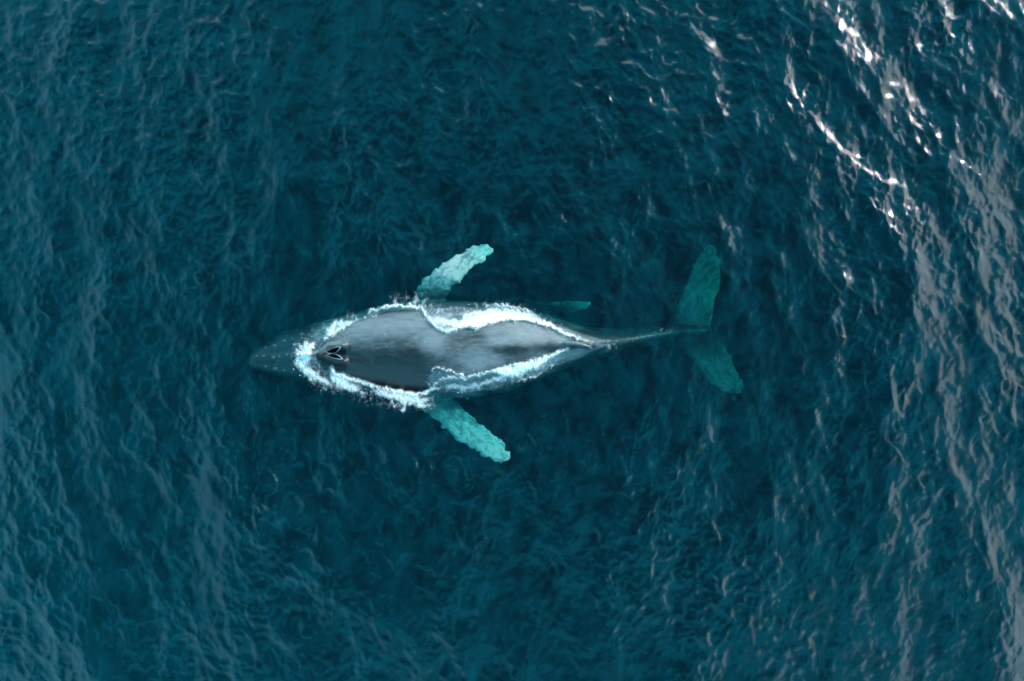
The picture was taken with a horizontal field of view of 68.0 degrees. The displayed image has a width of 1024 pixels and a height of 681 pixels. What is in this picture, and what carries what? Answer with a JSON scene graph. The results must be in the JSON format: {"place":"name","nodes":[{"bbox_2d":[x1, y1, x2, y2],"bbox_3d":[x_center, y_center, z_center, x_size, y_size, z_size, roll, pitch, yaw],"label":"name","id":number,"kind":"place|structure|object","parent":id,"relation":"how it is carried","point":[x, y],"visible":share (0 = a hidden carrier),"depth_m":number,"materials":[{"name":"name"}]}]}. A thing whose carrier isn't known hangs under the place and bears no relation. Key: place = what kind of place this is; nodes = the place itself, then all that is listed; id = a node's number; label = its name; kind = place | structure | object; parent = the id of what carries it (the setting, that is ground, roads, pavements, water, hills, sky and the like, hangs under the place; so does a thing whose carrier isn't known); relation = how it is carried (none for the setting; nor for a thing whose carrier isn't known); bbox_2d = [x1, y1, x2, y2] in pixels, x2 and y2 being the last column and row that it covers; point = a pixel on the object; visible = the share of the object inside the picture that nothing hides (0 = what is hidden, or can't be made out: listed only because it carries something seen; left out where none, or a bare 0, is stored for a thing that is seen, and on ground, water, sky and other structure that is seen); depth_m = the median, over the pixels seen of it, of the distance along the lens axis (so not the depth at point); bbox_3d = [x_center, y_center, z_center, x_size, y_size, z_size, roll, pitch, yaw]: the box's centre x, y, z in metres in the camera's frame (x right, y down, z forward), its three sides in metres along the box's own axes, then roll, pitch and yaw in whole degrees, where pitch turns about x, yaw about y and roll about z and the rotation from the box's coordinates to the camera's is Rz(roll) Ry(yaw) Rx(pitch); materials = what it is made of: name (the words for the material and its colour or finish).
{"place":"outdoors","nodes":[
{"label":"outdoors","id":0,"kind":"place"},
{"bbox_2d":[0,0,1023,680],"bbox_3d":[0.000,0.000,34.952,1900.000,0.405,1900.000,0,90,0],"label":"sea surface","id":1,"kind":"object","parent":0,"point":[200,200],"depth_m":34.98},
{"bbox_3d":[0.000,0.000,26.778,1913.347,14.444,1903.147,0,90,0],"label":"sea","id":2,"kind":"structure","parent":0,"visible":0},
{"bbox_2d":[296,342,326,382],"bbox_3d":[-5.203,0.471,19.777,1.470,0.468,1.935,0,90,0],"label":"bow splash","id":3,"kind":"object","parent":2,"relation":"on","point":[303,356],"visible":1,"depth_m":19.94,"materials":[{"name":"liquid"}]},
{"bbox_2d":[330,350,563,410],"bbox_3d":[-1.670,1.124,19.807,6.721,0.623,1.525,-4,90,0],"label":"flank foam","id":4,"kind":"object","parent":2,"relation":"on","point":[515,369],"visible":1,"depth_m":19.89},
{"bbox_2d":[248,244,743,462],"bbox_3d":[-0.199,0.258,20.703,13.690,2.395,6.057,0,90,0],"label":"humpback whale","id":5,"kind":"object","parent":2,"relation":"on","point":[405,349],"visible":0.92,"depth_m":20.07},
{"bbox_2d":[324,303,578,339],"bbox_3d":[-1.089,-0.569,19.780,7.807,0.571,1.515,2,90,0],"label":"flank foam","id":6,"kind":"object","parent":5,"relation":"on","point":[477,320],"visible":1,"depth_m":19.83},
{"bbox_2d":[293,301,666,409],"bbox_3d":[-0.868,0.337,19.741,9.866,0.604,2.968,0,90,0],"label":"spray","id":7,"kind":"object","parent":5,"relation":"on","point":[390,386],"visible":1,"depth_m":19.91,"materials":[{"name":"white liquid"}]},
{"bbox_2d":[541,294,671,384],"bbox_3d":[1.697,0.081,22.016,6.023,1.604,2.498,-11,90,0],"label":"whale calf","id":8,"kind":"object","parent":2,"relation":"on","point":[651,320],"visible":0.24,"depth_m":22.52}
]}

